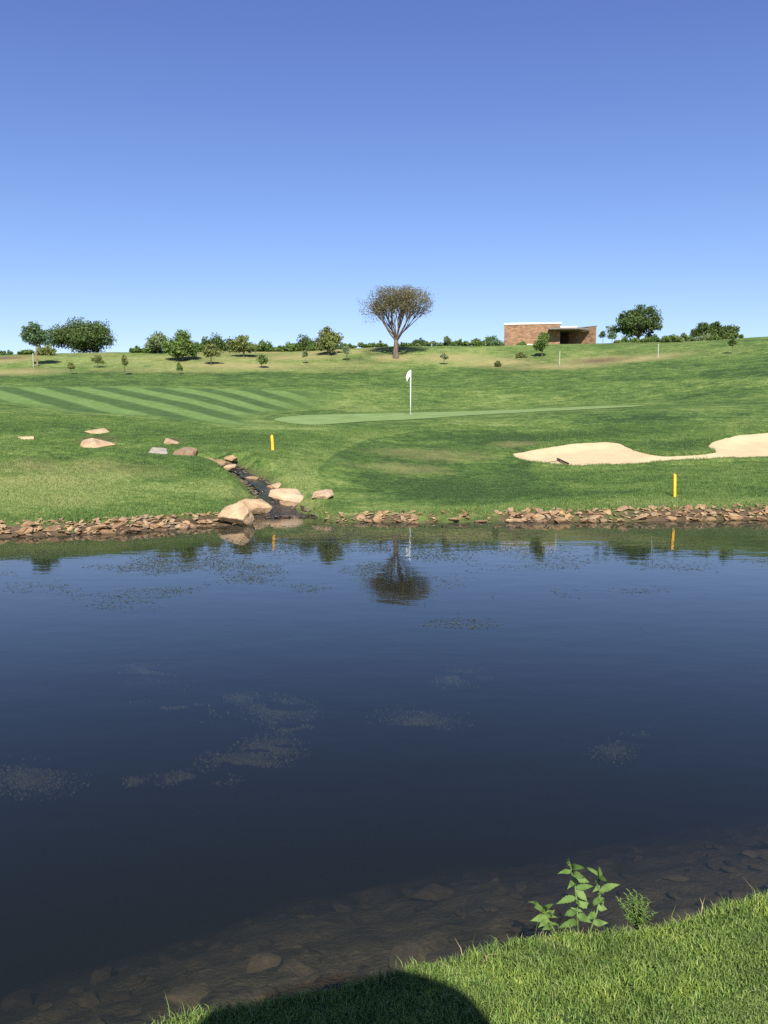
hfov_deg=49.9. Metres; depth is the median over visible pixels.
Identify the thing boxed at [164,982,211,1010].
drowned stone
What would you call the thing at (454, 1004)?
bank clover
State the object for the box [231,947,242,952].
drowned stone
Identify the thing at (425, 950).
drowned stone
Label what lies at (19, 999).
drowned stone
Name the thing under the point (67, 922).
bank
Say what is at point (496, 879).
drowned stone
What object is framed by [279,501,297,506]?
boulder
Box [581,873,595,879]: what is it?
drowned stone
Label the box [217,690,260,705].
pond weed
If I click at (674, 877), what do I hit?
drowned stone
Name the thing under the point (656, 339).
shrub
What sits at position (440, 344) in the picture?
shrub
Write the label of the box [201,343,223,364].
young tree
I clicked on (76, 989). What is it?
drowned stone
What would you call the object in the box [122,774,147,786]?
pond weed
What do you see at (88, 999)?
drowned stone
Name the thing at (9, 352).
shrub
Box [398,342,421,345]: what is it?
bush
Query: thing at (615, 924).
drowned stone
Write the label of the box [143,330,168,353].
tree
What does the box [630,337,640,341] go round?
shrub
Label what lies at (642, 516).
stone
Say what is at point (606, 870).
drowned stone
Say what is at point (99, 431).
boulder
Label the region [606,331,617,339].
sapling
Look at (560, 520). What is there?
stone
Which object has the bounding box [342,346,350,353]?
sapling
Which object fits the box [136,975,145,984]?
drowned stone
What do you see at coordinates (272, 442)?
hazard stake
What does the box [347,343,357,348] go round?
shrub
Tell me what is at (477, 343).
shrub
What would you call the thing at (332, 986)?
drowned stone
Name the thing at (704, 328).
grove tree
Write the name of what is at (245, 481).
stream gravel
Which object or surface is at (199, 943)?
drowned stone
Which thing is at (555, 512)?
stone
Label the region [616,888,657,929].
feathery plant
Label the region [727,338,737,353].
sapling
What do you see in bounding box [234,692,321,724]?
pond weed
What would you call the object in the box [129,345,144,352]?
shrub
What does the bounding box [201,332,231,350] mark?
bush
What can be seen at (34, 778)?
pond weed
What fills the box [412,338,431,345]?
bush
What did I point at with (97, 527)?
stone
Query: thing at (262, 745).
pond weed
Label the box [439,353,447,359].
sapling
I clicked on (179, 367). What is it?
sapling
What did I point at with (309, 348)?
shrub
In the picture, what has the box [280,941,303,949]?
drowned stone
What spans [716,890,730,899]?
drowned stone
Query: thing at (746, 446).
sand bunker
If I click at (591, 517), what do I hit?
stone
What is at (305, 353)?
sapling
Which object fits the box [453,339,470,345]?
bush
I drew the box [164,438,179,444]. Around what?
boulder
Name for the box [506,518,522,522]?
stone
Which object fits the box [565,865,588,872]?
drowned stone
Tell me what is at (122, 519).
stone
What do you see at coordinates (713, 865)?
drowned stone
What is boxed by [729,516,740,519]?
stone
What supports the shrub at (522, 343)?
on the ground at (674, 664)
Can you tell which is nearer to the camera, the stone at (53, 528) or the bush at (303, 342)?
the stone at (53, 528)
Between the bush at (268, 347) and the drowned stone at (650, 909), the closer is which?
the drowned stone at (650, 909)
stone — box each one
[1,989,32,1010]
[14,530,24,534]
[21,523,35,526]
[24,527,33,533]
[31,1001,46,1007]
[37,1002,53,1010]
[46,525,61,531]
[69,986,85,993]
[77,992,99,1007]
[85,1018,104,1023]
[87,524,107,531]
[90,968,112,985]
[100,529,115,533]
[106,990,131,1001]
[118,517,128,521]
[125,529,140,532]
[126,1008,141,1015]
[129,974,137,978]
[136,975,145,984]
[149,523,159,527]
[154,515,162,519]
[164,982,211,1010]
[179,524,189,528]
[192,940,206,946]
[207,942,222,950]
[217,1003,242,1012]
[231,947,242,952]
[239,950,260,958]
[245,951,281,973]
[247,989,271,1001]
[256,986,280,996]
[257,946,271,951]
[278,955,297,972]
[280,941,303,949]
[285,958,323,978]
[296,914,315,919]
[298,972,321,984]
[309,933,322,938]
[322,982,351,991]
[332,904,351,911]
[358,884,391,904]
[388,942,425,971]
[410,883,454,901]
[410,940,429,954]
[448,517,459,520]
[448,935,462,940]
[481,903,494,911]
[490,877,498,882]
[490,906,498,911]
[491,885,507,893]
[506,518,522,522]
[507,510,516,515]
[514,883,525,892]
[521,896,561,912]
[523,513,534,519]
[531,514,544,517]
[535,930,548,936]
[550,510,559,514]
[552,518,565,522]
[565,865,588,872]
[565,888,595,898]
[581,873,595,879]
[584,922,601,928]
[588,515,599,519]
[591,864,619,876]
[603,510,610,514]
[609,921,637,936]
[615,505,628,510]
[618,889,629,894]
[631,847,643,852]
[633,514,649,519]
[633,899,652,913]
[662,874,689,880]
[663,908,705,921]
[665,516,676,520]
[667,889,682,899]
[683,857,694,862]
[696,899,712,907]
[703,517,715,520]
[706,861,719,869]
[711,844,725,849]
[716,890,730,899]
[722,865,734,872]
[725,859,749,869]
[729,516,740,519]
[730,887,749,901]
[742,849,756,857]
[750,864,767,871]
[756,839,767,845]
[757,516,766,520]
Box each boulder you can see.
[19,436,34,438]
[80,438,115,447]
[85,428,109,433]
[148,447,167,453]
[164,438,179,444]
[173,447,197,455]
[213,459,231,466]
[217,502,254,524]
[223,464,235,470]
[224,455,237,461]
[238,499,272,514]
[244,476,258,479]
[268,488,303,502]
[271,482,280,488]
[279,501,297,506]
[312,489,333,499]
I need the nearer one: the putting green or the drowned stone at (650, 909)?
the drowned stone at (650, 909)
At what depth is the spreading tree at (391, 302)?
92.72 m
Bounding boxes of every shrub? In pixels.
[0,350,12,354]
[17,349,34,354]
[35,345,56,354]
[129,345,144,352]
[142,347,152,352]
[195,342,204,351]
[223,341,233,350]
[306,345,317,350]
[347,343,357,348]
[432,342,443,345]
[443,341,452,345]
[470,338,482,345]
[485,340,501,345]
[494,360,501,366]
[514,349,526,357]
[516,340,526,344]
[620,337,629,342]
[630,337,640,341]
[636,337,654,342]
[652,337,660,341]
[687,337,704,340]
[700,333,710,339]
[706,332,721,340]
[715,332,733,339]
[730,333,743,338]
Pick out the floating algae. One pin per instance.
(411, 540)
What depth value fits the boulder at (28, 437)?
35.29 m
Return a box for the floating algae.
[0,524,767,628]
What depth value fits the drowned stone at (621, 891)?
5.27 m
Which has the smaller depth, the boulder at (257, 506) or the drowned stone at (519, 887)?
the drowned stone at (519, 887)
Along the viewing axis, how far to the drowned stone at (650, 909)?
4.85 m
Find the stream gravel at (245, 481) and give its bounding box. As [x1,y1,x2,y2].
[226,465,319,518]
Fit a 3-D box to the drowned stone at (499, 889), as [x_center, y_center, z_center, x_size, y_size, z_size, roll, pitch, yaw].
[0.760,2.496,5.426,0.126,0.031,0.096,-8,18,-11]
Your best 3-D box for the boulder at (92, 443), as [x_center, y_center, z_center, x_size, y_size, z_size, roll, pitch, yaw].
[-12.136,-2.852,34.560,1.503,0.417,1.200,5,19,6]
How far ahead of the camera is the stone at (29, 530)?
19.50 m
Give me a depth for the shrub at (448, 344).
104.76 m
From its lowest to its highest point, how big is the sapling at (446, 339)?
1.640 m
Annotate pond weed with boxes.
[0,756,91,800]
[109,654,190,684]
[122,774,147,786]
[129,685,228,726]
[144,768,244,789]
[193,751,295,774]
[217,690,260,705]
[227,733,314,761]
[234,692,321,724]
[257,711,325,739]
[365,703,474,737]
[428,663,492,690]
[583,734,644,765]
[620,725,665,736]
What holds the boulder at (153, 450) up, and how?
on the ground at (674, 664)
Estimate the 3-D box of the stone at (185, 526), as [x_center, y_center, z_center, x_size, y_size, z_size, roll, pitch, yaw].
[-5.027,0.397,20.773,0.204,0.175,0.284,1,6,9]
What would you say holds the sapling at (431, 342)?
on the ground at (674, 664)
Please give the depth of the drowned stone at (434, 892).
5.52 m
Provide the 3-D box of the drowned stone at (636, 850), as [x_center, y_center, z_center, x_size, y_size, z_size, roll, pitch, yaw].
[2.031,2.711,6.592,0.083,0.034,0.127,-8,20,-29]
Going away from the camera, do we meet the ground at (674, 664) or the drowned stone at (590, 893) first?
the drowned stone at (590, 893)
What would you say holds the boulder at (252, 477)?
on the ground at (674, 664)
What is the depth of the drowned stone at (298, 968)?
4.36 m
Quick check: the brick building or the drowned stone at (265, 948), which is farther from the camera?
the brick building
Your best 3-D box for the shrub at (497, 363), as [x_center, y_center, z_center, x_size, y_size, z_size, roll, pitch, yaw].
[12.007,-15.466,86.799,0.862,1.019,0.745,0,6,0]
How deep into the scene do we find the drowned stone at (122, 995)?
4.54 m
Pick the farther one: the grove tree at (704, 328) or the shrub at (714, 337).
the grove tree at (704, 328)
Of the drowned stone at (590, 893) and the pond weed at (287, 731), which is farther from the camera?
the pond weed at (287, 731)
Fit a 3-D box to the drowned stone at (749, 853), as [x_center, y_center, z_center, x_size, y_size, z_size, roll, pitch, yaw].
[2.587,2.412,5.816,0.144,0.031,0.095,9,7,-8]
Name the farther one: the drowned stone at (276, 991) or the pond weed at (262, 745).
the pond weed at (262, 745)
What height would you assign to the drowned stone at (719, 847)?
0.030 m
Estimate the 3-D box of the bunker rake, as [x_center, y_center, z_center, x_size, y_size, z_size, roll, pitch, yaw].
[7.108,-2.094,34.430,0.946,0.285,1.452,0,6,0]
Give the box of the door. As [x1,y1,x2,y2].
[560,332,568,343]
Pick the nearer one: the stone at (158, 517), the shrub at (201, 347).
the stone at (158, 517)
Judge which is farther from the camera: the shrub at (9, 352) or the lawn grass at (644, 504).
the shrub at (9, 352)
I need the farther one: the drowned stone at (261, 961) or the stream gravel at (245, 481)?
the stream gravel at (245, 481)
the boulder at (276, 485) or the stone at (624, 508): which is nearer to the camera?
the stone at (624, 508)
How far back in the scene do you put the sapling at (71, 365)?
81.11 m
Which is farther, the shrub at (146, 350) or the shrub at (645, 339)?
the shrub at (645, 339)
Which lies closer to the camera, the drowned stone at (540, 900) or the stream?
the drowned stone at (540, 900)
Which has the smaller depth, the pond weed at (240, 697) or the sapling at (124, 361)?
the pond weed at (240, 697)
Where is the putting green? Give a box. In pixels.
[274,405,642,424]
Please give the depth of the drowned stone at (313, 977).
4.27 m
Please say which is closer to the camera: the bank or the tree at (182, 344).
the bank
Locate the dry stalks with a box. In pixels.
[160,882,753,1022]
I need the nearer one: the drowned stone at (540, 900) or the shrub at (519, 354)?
the drowned stone at (540, 900)
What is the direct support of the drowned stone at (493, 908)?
on the bank
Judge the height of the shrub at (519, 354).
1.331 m
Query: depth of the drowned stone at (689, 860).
5.99 m
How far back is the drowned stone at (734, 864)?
5.61 m
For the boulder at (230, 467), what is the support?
on the ground at (674, 664)
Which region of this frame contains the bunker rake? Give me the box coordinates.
[546,458,568,463]
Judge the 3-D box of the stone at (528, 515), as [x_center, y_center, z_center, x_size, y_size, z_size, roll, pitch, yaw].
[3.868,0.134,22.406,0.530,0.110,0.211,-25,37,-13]
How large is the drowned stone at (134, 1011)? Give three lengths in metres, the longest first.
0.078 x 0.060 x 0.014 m
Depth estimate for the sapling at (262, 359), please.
87.50 m
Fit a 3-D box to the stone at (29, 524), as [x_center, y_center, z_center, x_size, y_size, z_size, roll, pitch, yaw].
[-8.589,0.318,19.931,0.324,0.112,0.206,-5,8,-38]
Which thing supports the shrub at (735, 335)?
on the ground at (674, 664)
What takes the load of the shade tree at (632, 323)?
on the ground at (674, 664)
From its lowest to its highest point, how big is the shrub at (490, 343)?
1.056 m
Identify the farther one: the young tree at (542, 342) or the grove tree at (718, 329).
the grove tree at (718, 329)
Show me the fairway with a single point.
(244, 408)
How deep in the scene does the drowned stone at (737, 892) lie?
5.04 m
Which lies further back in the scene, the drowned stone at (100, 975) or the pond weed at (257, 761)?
the pond weed at (257, 761)
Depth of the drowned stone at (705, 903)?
4.93 m
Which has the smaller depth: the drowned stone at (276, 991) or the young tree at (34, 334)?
the drowned stone at (276, 991)
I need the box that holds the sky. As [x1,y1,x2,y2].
[0,0,767,353]
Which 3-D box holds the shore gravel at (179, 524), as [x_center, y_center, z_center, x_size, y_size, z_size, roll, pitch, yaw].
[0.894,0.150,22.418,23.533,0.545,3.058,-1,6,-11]
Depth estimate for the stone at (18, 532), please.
19.26 m
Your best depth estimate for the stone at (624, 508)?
23.03 m
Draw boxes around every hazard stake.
[271,435,273,449]
[673,474,675,496]
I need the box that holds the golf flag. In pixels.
[406,370,411,414]
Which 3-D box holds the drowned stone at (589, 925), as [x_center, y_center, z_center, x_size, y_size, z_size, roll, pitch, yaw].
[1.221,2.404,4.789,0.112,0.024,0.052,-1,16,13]
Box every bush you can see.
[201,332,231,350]
[255,340,275,351]
[275,342,300,351]
[291,334,316,349]
[357,340,388,347]
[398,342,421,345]
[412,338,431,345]
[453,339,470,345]
[483,335,496,341]
[661,334,683,341]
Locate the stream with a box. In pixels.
[223,466,307,522]
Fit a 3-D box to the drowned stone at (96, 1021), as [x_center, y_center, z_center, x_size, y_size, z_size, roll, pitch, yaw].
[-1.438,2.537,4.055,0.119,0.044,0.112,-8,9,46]
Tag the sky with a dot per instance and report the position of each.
(256, 169)
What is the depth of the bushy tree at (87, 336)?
169.83 m
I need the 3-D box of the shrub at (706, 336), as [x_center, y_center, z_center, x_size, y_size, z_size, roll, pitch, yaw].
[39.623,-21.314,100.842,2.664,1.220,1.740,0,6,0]
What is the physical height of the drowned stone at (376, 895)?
0.102 m
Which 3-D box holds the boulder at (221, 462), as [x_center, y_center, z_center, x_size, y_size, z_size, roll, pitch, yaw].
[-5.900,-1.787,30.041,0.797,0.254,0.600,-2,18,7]
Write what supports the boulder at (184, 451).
on the ground at (674, 664)
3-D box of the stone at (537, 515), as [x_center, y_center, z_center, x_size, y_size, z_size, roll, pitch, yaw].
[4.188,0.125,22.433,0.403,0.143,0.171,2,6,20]
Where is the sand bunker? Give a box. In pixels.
[513,433,767,465]
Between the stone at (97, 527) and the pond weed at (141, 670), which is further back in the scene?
the stone at (97, 527)
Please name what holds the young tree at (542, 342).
on the ground at (674, 664)
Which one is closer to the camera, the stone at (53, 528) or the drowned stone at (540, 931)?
the drowned stone at (540, 931)
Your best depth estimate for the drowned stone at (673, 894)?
5.13 m
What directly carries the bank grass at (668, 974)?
on the bank
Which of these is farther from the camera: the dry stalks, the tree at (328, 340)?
the tree at (328, 340)
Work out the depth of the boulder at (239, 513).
21.43 m
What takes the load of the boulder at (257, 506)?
on the ground at (674, 664)
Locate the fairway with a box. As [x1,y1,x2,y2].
[0,386,367,430]
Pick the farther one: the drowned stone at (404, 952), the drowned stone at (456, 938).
the drowned stone at (456, 938)
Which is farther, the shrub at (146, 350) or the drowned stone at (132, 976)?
the shrub at (146, 350)
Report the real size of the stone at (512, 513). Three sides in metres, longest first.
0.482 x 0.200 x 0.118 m
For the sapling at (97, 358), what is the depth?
86.84 m
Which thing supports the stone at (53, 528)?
on the ground at (674, 664)
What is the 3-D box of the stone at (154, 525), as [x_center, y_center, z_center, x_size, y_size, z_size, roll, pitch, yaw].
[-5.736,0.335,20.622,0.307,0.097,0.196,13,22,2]
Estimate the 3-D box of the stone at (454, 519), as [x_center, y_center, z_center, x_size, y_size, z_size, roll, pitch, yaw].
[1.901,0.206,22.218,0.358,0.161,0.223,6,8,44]
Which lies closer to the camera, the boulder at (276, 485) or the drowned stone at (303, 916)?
the drowned stone at (303, 916)
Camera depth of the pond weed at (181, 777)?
6.16 m
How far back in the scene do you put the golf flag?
53.79 m
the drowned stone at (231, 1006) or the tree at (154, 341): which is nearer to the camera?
the drowned stone at (231, 1006)
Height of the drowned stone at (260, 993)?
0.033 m
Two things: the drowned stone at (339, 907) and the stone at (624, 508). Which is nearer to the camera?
the drowned stone at (339, 907)
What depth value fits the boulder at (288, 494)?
25.36 m
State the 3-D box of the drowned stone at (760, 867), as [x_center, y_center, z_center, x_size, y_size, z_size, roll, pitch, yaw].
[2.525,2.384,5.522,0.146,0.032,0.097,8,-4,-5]
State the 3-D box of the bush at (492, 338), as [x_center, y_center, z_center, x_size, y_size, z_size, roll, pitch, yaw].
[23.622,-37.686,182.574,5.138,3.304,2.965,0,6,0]
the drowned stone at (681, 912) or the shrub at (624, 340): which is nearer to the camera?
the drowned stone at (681, 912)
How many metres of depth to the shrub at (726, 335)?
199.89 m
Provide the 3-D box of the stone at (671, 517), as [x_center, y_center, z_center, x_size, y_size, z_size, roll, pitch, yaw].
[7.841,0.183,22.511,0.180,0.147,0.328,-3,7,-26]
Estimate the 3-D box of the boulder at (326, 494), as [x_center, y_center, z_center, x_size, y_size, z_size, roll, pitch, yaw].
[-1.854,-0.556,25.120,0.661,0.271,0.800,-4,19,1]
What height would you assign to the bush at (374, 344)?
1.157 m
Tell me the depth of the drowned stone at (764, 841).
5.90 m
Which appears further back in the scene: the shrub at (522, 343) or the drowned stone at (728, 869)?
the shrub at (522, 343)
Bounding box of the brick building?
[504,322,596,344]
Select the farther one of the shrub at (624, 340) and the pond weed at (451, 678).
the shrub at (624, 340)
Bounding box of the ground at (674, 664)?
[0,336,767,857]
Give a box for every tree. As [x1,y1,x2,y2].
[19,321,52,365]
[43,316,116,352]
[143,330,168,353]
[160,329,199,360]
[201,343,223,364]
[226,335,257,356]
[312,326,343,354]
[356,284,434,358]
[532,331,549,356]
[605,304,663,339]
[690,322,714,337]
[711,321,725,337]
[723,324,739,338]
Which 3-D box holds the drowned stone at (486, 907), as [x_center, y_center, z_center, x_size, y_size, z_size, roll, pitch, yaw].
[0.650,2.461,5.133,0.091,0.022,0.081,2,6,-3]
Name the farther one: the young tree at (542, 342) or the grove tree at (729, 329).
the grove tree at (729, 329)
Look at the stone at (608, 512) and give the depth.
22.78 m
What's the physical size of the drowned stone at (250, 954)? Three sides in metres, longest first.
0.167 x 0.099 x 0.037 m
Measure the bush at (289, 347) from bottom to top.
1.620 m
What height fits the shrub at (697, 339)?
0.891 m
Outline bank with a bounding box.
[0,802,767,1023]
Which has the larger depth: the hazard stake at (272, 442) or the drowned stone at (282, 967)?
the hazard stake at (272, 442)
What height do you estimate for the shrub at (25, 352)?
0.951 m
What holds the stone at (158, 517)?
on the ground at (674, 664)
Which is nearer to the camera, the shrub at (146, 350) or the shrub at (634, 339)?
the shrub at (146, 350)
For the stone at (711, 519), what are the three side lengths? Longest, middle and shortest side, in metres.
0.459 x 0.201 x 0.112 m
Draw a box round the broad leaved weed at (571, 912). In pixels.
[531,859,619,932]
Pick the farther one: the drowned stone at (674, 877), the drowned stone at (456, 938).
the drowned stone at (674, 877)
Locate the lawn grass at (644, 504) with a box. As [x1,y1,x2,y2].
[0,413,767,533]
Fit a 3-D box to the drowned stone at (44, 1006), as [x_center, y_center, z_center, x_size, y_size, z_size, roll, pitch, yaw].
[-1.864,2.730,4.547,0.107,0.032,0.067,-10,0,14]
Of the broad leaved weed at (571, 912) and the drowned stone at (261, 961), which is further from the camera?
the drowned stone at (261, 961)
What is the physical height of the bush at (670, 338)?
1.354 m
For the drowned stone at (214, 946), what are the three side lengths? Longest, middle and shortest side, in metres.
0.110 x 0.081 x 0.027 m
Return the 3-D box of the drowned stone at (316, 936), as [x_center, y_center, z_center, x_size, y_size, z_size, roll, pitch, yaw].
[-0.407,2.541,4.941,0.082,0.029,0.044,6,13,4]
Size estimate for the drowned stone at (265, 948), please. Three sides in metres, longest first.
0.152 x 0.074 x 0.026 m
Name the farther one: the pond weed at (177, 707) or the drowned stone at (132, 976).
the pond weed at (177, 707)
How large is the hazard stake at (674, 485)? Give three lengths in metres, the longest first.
0.954 x 0.075 x 0.075 m
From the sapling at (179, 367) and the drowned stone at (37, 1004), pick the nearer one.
the drowned stone at (37, 1004)
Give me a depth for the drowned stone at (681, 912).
4.70 m
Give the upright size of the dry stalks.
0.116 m
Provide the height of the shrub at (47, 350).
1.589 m
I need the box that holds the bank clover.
[172,903,767,1023]
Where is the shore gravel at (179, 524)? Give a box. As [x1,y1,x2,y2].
[0,503,767,536]
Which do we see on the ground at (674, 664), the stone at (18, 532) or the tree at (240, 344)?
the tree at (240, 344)
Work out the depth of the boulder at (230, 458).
30.25 m
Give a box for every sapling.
[67,362,75,369]
[91,353,105,363]
[121,355,128,374]
[176,362,182,370]
[255,354,268,364]
[301,350,308,362]
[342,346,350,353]
[427,340,437,344]
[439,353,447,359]
[443,336,451,342]
[598,331,605,337]
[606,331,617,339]
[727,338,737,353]
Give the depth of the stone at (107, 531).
19.78 m
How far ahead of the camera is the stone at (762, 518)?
22.57 m
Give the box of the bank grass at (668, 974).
[149,889,767,1023]
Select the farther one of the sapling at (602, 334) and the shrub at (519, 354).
the sapling at (602, 334)
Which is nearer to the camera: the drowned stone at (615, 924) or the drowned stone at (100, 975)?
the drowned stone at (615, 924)

